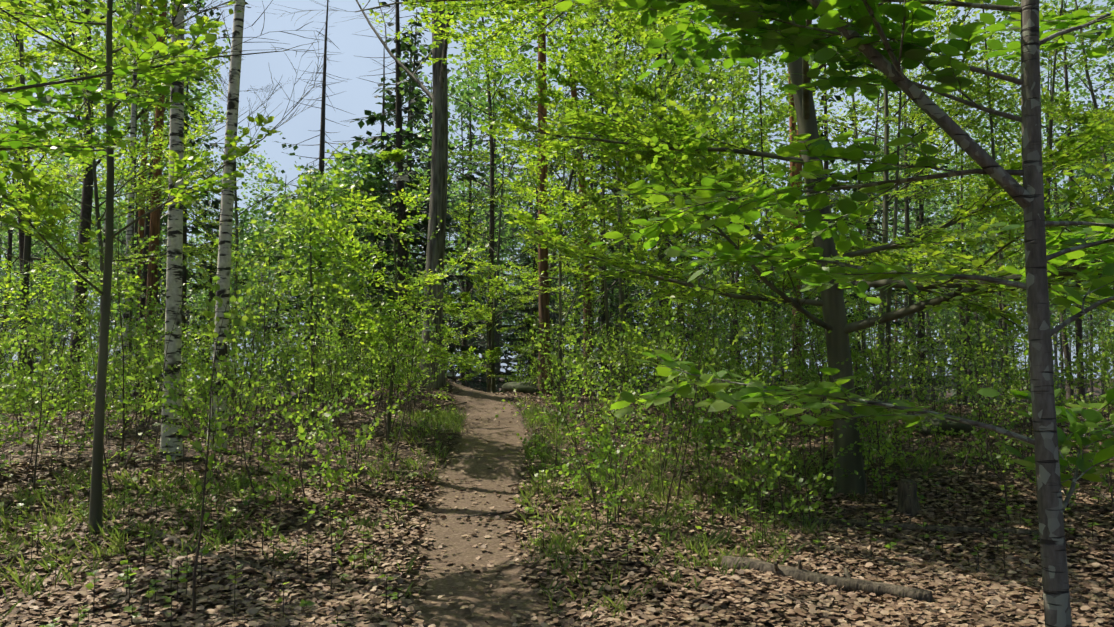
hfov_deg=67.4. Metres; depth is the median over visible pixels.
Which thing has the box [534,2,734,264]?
birch tree
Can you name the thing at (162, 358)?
bush saplings
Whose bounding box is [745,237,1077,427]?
bush saplings
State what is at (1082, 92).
birch tree
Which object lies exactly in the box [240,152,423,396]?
birch tree
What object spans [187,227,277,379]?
birch tree
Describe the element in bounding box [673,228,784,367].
birch tree
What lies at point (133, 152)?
beech tree
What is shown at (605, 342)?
bush saplings
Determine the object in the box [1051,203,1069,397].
birch tree
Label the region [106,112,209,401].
spruce tree
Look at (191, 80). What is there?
young tree
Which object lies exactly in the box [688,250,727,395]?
spruce tree
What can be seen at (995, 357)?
spruce tree
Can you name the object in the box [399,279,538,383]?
bush saplings
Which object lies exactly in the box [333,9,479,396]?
spruce tree
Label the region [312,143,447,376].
birch tree
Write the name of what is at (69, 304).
birch tree
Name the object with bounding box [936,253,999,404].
spruce tree
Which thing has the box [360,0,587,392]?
birch tree
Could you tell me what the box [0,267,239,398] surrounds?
bush saplings
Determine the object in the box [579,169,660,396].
spruce tree
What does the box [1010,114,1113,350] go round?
birch tree
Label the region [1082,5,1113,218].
birch tree
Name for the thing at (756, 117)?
birch tree
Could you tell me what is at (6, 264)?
birch tree
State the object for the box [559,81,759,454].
beech tree
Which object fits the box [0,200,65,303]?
birch tree
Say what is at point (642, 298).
birch tree
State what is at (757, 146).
birch tree
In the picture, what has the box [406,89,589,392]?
beech tree
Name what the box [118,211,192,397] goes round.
spruce tree
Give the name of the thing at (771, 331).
birch tree
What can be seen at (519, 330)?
birch tree
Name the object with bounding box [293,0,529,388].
spruce tree
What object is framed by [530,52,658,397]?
spruce tree
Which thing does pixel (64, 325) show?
birch tree
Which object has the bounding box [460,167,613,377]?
birch tree
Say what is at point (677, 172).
beech tree
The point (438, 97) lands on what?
grey tree trunk
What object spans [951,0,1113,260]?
beech tree
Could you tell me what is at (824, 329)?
spruce tree
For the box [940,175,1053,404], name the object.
birch tree
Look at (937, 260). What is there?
birch tree
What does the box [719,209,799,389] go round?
spruce tree
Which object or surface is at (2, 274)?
birch tree
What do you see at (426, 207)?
birch tree
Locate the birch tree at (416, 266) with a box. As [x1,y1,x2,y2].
[383,234,422,336]
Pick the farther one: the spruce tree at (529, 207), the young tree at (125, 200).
the spruce tree at (529, 207)
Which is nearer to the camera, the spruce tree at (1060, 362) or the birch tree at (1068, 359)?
the birch tree at (1068, 359)
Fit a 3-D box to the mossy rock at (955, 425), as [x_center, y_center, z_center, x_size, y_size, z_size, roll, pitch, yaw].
[5.729,1.677,12.293,0.768,0.364,0.568,-2,-5,29]
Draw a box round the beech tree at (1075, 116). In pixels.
[1041,81,1113,301]
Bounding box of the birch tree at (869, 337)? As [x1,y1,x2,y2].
[849,288,876,364]
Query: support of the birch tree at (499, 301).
on the ground
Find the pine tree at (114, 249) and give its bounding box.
[65,210,121,395]
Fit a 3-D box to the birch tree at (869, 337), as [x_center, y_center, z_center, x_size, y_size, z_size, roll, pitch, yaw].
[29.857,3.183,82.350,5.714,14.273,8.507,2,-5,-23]
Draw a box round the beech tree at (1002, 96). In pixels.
[930,0,1113,285]
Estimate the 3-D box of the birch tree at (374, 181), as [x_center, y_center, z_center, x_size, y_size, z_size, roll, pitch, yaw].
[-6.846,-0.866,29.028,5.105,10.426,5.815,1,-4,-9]
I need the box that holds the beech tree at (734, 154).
[647,35,808,392]
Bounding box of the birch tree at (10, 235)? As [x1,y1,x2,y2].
[0,2,138,374]
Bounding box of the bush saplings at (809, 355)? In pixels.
[750,294,872,402]
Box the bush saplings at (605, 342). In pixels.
[551,281,742,394]
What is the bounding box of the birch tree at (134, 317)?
[98,251,192,332]
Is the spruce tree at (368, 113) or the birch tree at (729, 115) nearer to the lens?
the spruce tree at (368, 113)
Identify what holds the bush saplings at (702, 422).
on the ground
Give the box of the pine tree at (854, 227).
[833,189,880,394]
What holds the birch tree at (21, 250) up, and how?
on the ground
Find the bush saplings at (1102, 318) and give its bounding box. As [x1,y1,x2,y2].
[1064,284,1113,398]
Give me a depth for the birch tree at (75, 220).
52.40 m
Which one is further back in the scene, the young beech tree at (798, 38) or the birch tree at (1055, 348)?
the birch tree at (1055, 348)
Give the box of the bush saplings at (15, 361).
[1,331,39,394]
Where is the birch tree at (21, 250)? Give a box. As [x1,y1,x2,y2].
[0,2,145,385]
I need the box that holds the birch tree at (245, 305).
[195,266,272,345]
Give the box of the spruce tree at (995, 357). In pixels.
[967,245,1029,402]
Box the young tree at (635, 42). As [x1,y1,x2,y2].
[513,5,737,400]
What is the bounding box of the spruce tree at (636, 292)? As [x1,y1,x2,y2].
[608,53,757,395]
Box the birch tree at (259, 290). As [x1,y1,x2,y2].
[233,225,305,394]
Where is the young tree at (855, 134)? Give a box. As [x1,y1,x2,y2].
[781,8,938,395]
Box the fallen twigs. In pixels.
[1,401,1113,626]
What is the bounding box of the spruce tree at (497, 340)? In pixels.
[445,65,563,391]
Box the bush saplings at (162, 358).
[105,330,229,401]
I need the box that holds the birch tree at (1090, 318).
[1049,157,1113,400]
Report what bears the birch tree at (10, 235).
on the ground
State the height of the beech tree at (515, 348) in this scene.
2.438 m
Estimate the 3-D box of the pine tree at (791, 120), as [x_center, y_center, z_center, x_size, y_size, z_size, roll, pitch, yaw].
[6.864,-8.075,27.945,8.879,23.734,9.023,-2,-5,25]
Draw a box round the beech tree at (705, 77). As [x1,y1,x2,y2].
[621,52,795,400]
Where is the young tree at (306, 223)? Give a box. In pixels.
[215,148,386,426]
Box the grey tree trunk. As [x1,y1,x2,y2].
[356,0,461,387]
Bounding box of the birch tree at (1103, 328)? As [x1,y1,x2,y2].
[1055,213,1113,374]
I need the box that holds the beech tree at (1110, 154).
[945,46,1113,310]
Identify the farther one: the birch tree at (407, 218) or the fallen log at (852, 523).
the birch tree at (407, 218)
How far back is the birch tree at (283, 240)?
31.73 m
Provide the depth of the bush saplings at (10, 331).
20.96 m
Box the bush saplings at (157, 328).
[0,212,377,427]
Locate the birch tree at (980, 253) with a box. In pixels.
[938,192,1023,397]
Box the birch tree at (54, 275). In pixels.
[1,171,95,385]
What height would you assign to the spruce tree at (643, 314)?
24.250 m
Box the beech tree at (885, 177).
[700,0,1020,401]
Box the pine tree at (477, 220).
[450,173,528,356]
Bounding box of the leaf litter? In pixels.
[0,379,1113,626]
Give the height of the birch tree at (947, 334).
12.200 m
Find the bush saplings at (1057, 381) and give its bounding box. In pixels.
[947,355,1088,399]
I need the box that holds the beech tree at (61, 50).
[0,0,142,348]
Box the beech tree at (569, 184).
[465,2,668,301]
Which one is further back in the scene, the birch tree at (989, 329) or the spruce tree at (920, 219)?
the birch tree at (989, 329)
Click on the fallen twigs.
(569, 527)
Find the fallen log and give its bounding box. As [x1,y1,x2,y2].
[721,556,932,604]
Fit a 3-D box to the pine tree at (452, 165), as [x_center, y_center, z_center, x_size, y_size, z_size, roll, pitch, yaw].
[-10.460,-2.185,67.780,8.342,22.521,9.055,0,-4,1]
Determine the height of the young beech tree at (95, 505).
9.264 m
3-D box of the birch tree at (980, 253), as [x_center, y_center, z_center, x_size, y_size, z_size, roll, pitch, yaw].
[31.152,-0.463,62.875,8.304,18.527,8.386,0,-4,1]
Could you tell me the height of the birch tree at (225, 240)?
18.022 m
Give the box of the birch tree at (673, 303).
[637,228,703,386]
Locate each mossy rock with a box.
[502,381,539,394]
[918,416,974,434]
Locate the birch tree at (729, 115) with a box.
[670,108,789,388]
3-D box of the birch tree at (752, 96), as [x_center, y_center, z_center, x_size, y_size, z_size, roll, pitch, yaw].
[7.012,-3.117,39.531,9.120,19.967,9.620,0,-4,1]
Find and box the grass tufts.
[0,391,1104,626]
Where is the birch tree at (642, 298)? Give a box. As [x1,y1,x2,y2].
[599,248,658,389]
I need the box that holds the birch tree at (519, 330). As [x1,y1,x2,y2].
[499,305,565,352]
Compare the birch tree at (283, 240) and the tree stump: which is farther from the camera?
the birch tree at (283, 240)
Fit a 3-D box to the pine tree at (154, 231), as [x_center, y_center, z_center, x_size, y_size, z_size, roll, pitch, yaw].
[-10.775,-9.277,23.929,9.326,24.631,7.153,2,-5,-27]
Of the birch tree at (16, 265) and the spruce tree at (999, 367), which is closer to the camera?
the birch tree at (16, 265)
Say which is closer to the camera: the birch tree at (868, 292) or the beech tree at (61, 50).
the beech tree at (61, 50)
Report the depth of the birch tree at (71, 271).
72.03 m
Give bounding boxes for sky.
[0,0,1113,377]
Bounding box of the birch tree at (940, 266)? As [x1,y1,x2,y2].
[868,70,1095,404]
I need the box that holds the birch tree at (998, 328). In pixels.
[972,246,1027,399]
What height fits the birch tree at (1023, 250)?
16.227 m
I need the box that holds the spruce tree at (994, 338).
[932,226,1030,405]
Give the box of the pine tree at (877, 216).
[841,125,945,398]
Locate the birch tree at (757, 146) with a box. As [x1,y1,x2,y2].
[630,30,866,391]
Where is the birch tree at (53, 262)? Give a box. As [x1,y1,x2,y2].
[0,177,122,393]
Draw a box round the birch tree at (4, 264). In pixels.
[1,171,48,331]
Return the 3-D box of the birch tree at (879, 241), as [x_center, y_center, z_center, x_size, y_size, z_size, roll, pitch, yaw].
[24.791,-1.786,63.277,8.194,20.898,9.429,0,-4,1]
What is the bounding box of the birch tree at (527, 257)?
[504,200,582,306]
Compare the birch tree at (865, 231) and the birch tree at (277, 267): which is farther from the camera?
the birch tree at (277, 267)
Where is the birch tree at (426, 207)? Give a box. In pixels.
[393,167,460,336]
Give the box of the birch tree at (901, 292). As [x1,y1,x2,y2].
[867,231,943,383]
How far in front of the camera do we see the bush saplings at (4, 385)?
7.91 m
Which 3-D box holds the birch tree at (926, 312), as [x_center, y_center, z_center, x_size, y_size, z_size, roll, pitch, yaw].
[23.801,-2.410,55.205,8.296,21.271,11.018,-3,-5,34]
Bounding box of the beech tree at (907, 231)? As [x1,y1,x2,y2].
[766,0,1024,402]
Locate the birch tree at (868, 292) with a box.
[852,220,878,345]
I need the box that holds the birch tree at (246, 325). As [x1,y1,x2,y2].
[196,241,280,400]
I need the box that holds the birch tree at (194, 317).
[187,286,205,354]
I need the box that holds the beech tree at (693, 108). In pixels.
[565,5,779,367]
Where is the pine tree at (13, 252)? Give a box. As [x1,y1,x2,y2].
[0,220,36,277]
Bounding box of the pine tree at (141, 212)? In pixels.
[7,0,256,335]
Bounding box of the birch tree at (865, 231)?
[810,222,893,338]
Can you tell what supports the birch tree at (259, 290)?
on the ground
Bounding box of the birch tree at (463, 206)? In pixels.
[411,84,533,387]
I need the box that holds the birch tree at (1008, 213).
[915,97,1100,404]
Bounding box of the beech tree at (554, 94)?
[439,64,628,414]
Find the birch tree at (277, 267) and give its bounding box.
[249,207,303,361]
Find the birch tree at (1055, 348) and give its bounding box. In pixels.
[1054,200,1089,397]
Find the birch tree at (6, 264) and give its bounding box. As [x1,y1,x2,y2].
[0,203,17,312]
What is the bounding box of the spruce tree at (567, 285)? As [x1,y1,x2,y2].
[505,87,645,396]
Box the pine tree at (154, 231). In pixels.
[138,3,165,401]
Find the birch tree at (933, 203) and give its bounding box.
[916,197,965,395]
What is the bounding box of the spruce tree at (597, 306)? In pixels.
[553,91,652,387]
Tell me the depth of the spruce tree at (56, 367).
59.38 m
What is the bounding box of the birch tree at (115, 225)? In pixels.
[74,181,135,332]
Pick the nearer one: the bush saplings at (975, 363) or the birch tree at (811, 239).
the bush saplings at (975, 363)
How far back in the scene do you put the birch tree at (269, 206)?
37.78 m
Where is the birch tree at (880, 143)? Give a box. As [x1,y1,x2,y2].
[844,56,1014,396]
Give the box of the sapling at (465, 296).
[442,290,492,381]
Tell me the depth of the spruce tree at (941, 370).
61.32 m
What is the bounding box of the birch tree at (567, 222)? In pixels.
[515,66,698,374]
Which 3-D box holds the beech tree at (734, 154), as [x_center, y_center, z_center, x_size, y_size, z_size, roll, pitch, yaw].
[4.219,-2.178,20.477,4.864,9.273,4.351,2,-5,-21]
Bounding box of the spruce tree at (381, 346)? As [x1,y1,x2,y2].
[333,196,413,399]
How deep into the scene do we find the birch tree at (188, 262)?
72.29 m
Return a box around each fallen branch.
[150,529,292,582]
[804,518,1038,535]
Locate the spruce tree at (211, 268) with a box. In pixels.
[182,225,251,401]
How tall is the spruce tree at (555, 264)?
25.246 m
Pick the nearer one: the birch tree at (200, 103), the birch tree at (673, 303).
the birch tree at (200, 103)
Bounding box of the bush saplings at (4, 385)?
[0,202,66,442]
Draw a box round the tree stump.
[895,479,919,515]
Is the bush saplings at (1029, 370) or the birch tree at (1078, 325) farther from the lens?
the birch tree at (1078, 325)
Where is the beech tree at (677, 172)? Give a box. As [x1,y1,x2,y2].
[257,0,1113,495]
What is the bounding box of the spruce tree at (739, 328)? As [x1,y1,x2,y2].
[696,231,772,382]
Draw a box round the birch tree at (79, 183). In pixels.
[40,131,190,389]
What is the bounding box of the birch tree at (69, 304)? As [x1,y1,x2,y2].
[43,211,97,393]
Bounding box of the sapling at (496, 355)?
[461,281,523,391]
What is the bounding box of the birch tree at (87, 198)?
[0,0,223,393]
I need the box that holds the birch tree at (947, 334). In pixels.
[926,308,996,404]
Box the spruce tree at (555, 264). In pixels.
[500,112,598,393]
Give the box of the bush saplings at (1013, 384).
[851,193,1113,489]
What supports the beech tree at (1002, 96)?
on the ground
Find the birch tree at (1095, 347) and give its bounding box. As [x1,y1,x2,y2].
[1072,310,1113,393]
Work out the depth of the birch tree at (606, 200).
35.16 m
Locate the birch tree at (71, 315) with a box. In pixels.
[13,243,112,344]
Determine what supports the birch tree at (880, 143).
on the ground
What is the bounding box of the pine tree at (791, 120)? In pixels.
[788,68,806,384]
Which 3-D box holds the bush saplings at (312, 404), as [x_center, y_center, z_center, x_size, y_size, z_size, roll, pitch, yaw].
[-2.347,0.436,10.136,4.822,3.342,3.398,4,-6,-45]
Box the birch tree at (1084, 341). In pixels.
[1051,261,1113,400]
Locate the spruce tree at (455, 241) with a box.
[422,73,525,389]
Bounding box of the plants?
[0,369,1113,626]
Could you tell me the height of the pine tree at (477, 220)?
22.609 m
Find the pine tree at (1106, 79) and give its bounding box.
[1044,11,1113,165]
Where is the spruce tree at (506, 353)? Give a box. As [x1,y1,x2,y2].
[468,136,580,392]
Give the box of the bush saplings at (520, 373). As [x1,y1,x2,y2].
[332,256,609,390]
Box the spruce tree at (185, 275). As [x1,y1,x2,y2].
[109,77,258,396]
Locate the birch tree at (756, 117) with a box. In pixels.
[708,23,852,243]
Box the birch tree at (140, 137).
[28,2,285,201]
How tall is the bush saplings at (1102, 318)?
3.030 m
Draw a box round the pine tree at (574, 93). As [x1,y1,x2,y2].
[491,0,593,396]
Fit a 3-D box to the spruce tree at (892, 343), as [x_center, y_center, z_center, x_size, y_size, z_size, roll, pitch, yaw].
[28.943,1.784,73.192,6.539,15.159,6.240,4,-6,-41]
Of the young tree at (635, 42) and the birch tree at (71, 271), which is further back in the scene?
the birch tree at (71, 271)
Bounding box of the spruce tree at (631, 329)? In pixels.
[593,205,651,395]
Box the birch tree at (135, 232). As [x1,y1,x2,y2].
[1,13,265,313]
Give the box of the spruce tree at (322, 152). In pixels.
[229,0,416,402]
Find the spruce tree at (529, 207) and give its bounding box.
[476,83,582,395]
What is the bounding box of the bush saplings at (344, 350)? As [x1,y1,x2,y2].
[284,239,572,429]
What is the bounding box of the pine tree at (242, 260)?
[238,220,275,402]
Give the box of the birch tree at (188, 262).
[133,190,217,354]
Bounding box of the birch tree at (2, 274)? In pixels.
[0,191,71,304]
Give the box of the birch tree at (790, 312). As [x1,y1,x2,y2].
[757,227,871,365]
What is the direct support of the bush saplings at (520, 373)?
on the ground
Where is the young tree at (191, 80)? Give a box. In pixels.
[52,0,228,400]
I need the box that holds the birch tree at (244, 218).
[134,141,308,401]
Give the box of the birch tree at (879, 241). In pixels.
[833,159,914,392]
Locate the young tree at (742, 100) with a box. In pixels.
[646,18,868,415]
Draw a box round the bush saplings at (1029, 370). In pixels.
[990,325,1113,408]
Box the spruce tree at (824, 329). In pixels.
[787,186,883,401]
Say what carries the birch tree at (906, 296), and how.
on the ground
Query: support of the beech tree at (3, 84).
on the ground
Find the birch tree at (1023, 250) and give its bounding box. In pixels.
[980,202,1071,323]
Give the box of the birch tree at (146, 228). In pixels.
[12,0,271,398]
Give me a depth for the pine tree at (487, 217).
67.72 m
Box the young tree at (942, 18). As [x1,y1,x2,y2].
[873,0,1043,406]
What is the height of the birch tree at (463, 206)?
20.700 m
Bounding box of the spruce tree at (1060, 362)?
[1051,283,1088,400]
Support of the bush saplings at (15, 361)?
on the ground
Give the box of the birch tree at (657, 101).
[558,0,752,386]
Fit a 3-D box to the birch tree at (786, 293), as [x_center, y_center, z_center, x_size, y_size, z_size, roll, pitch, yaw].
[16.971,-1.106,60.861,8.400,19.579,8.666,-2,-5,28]
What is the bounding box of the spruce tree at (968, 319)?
[925,215,1000,404]
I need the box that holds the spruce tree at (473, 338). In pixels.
[341,24,485,391]
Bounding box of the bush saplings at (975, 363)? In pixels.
[907,331,1030,404]
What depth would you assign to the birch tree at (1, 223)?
57.78 m
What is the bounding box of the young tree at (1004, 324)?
[924,0,1077,410]
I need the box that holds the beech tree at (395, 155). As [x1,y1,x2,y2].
[313,149,488,442]
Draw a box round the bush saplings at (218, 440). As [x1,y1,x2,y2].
[0,268,367,610]
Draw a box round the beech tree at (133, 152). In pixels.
[0,0,239,319]
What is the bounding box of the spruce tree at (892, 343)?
[861,295,930,399]
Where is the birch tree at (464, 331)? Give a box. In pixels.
[392,47,533,385]
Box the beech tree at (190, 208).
[135,44,342,401]
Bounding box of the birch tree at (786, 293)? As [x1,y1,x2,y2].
[745,167,849,387]
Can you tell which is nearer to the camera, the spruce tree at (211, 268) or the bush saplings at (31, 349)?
the bush saplings at (31, 349)
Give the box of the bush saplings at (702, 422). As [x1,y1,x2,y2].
[495,211,955,519]
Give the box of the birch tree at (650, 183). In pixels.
[586,68,722,394]
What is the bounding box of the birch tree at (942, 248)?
[913,198,969,395]
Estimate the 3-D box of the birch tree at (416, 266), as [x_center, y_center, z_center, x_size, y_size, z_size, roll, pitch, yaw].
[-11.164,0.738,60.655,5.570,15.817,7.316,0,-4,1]
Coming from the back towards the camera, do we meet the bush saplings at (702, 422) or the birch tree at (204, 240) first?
the birch tree at (204, 240)
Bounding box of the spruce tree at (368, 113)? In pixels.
[295,47,455,390]
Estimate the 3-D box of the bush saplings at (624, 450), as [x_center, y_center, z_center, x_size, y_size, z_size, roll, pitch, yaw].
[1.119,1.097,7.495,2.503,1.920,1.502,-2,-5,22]
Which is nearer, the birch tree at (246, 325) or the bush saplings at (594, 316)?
the bush saplings at (594, 316)
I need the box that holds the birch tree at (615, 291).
[537,193,675,341]
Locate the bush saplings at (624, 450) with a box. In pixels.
[541,333,833,542]
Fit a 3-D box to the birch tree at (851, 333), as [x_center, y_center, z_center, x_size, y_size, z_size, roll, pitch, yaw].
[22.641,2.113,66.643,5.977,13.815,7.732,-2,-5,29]
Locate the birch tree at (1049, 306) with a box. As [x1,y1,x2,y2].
[1017,184,1088,384]
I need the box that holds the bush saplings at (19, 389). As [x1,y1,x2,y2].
[0,201,312,491]
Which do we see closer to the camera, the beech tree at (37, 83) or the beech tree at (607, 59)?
the beech tree at (37, 83)
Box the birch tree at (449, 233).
[421,183,479,381]
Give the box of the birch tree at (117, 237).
[69,159,196,398]
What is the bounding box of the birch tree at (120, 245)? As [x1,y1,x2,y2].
[56,196,163,396]
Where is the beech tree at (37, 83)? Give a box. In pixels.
[0,0,338,164]
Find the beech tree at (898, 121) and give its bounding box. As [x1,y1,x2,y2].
[759,29,1021,413]
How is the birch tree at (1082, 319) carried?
on the ground
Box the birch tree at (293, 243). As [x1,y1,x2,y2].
[249,154,363,400]
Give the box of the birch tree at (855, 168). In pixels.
[808,10,959,398]
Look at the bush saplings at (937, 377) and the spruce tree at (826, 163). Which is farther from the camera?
the spruce tree at (826, 163)
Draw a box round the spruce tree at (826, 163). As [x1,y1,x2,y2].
[729,47,928,402]
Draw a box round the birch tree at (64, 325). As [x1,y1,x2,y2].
[39,292,88,373]
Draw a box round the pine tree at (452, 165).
[383,156,467,234]
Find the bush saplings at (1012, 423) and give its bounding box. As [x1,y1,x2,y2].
[931,342,1113,524]
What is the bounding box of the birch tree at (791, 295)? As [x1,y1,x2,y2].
[741,206,868,365]
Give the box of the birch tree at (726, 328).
[706,295,749,362]
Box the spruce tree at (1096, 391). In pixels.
[1074,329,1102,400]
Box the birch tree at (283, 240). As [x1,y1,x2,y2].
[241,146,389,401]
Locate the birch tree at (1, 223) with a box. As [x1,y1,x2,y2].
[0,169,74,294]
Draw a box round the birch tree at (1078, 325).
[955,0,1113,400]
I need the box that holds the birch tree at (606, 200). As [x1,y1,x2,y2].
[471,4,701,349]
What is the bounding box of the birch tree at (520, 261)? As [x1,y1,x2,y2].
[473,223,572,380]
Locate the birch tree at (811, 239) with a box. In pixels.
[777,166,851,365]
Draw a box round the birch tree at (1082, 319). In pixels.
[1052,280,1107,344]
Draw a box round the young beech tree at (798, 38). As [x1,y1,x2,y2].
[556,0,1113,626]
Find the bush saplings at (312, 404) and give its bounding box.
[149,216,582,507]
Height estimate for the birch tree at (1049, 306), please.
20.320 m
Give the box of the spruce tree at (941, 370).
[869,216,948,401]
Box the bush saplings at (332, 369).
[240,316,408,401]
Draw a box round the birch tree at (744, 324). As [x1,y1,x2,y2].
[706,268,791,368]
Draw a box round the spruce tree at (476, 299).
[381,83,499,381]
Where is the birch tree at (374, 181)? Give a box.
[285,142,423,396]
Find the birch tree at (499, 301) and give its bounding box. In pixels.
[456,258,523,378]
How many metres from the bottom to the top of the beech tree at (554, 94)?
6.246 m
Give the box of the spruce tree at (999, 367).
[973,329,1024,401]
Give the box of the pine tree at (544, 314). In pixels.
[538,0,552,396]
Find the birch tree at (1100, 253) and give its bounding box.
[1063,106,1113,353]
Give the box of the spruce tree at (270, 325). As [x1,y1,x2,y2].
[247,185,340,403]
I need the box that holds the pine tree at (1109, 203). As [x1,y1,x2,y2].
[1043,132,1113,393]
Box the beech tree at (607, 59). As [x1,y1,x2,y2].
[497,15,712,403]
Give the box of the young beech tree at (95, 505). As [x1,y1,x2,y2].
[0,0,327,532]
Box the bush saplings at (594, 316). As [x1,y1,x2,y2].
[548,260,784,397]
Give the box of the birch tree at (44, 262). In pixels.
[0,117,127,378]
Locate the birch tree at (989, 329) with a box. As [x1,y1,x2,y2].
[934,215,1057,365]
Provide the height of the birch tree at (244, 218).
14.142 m
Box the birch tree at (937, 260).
[902,182,982,399]
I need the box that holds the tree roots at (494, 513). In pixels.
[430,427,545,517]
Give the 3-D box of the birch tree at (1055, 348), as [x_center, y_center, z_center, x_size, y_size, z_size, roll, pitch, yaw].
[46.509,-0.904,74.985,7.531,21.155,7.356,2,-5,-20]
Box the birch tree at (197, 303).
[187,212,268,331]
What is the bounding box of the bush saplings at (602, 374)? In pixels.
[519,235,826,433]
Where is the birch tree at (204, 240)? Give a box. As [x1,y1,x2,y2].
[188,232,216,397]
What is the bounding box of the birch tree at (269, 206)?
[229,170,334,401]
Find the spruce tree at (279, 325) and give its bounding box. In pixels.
[252,262,308,403]
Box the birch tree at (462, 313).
[450,230,511,362]
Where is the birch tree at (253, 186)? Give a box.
[213,151,313,401]
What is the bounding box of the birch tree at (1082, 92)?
[923,36,1113,236]
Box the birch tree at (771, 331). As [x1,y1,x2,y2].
[740,261,807,386]
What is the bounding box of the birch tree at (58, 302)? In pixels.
[33,246,97,388]
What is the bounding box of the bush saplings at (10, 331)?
[0,281,47,364]
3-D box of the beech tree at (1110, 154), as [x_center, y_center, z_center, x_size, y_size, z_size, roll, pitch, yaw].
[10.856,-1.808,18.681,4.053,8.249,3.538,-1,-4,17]
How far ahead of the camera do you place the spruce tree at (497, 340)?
52.24 m
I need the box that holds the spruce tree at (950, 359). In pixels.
[930,229,1000,403]
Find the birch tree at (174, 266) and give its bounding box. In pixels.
[159,0,183,459]
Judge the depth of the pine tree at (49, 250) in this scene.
82.40 m
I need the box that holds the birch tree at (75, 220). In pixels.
[0,144,125,396]
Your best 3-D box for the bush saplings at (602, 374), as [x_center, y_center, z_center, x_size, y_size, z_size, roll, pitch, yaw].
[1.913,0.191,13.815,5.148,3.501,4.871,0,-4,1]
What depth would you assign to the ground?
8.44 m
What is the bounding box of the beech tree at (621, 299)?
[489,0,740,391]
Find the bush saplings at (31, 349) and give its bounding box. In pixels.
[0,283,163,424]
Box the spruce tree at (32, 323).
[0,223,70,396]
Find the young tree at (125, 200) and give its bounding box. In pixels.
[72,35,213,395]
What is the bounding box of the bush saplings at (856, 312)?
[701,261,963,410]
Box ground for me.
[0,378,1113,626]
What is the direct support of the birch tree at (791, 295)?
on the ground
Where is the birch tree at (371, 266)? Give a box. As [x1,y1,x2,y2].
[336,221,410,387]
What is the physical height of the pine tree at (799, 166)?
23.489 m
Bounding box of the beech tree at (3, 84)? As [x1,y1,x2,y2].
[0,41,92,292]
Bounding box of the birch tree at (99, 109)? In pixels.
[2,0,198,392]
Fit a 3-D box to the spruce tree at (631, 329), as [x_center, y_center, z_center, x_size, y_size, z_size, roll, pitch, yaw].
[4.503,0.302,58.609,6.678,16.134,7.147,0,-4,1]
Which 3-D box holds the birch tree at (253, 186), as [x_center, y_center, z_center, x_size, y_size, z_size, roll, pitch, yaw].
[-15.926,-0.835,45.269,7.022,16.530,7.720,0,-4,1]
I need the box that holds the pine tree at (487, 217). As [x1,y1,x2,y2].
[452,178,529,379]
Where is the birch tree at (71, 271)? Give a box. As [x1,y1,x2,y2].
[33,187,123,337]
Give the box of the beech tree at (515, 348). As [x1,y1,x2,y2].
[503,311,557,387]
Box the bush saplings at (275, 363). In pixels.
[182,264,416,409]
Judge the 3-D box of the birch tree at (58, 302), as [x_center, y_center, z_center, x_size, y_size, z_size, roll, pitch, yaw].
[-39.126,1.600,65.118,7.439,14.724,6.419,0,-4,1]
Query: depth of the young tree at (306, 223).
12.73 m
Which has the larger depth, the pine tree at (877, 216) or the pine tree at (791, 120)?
the pine tree at (877, 216)
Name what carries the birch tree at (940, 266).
on the ground
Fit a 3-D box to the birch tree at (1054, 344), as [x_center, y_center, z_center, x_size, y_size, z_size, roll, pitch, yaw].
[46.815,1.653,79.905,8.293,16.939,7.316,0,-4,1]
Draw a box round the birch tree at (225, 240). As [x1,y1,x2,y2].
[206,0,244,451]
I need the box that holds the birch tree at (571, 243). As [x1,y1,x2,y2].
[515,183,598,323]
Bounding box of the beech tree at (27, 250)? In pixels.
[0,0,192,399]
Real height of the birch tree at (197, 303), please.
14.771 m
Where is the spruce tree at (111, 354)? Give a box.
[89,253,133,388]
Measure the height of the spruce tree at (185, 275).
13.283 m
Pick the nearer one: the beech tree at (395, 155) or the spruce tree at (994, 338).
the beech tree at (395, 155)
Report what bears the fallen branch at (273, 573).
on the ground
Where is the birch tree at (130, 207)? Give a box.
[59,0,253,402]
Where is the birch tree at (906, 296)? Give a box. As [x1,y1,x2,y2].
[840,98,991,399]
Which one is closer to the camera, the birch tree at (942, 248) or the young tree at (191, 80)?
the young tree at (191, 80)
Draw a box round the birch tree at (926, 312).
[870,111,995,402]
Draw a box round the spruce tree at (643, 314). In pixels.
[597,87,724,394]
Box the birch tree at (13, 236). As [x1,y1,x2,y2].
[0,226,19,262]
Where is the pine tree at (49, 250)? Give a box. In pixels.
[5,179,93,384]
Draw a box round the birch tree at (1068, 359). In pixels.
[942,0,1113,398]
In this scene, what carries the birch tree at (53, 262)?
on the ground
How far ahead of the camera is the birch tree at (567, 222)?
47.87 m
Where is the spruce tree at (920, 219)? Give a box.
[860,84,999,405]
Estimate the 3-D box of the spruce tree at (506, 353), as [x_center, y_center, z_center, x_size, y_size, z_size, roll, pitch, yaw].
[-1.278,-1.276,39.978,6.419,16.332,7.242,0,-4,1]
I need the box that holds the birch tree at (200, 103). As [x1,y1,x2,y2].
[72,75,260,378]
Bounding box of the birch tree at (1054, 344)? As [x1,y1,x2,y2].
[1015,303,1098,348]
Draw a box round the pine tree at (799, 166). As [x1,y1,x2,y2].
[791,130,802,399]
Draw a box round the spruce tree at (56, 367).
[0,206,83,395]
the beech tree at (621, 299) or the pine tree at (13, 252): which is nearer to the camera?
the beech tree at (621, 299)
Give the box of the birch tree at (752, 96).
[621,30,789,387]
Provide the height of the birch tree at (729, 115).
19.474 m
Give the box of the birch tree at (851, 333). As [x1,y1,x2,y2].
[809,289,875,347]
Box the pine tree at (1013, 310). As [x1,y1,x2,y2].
[983,233,1022,402]

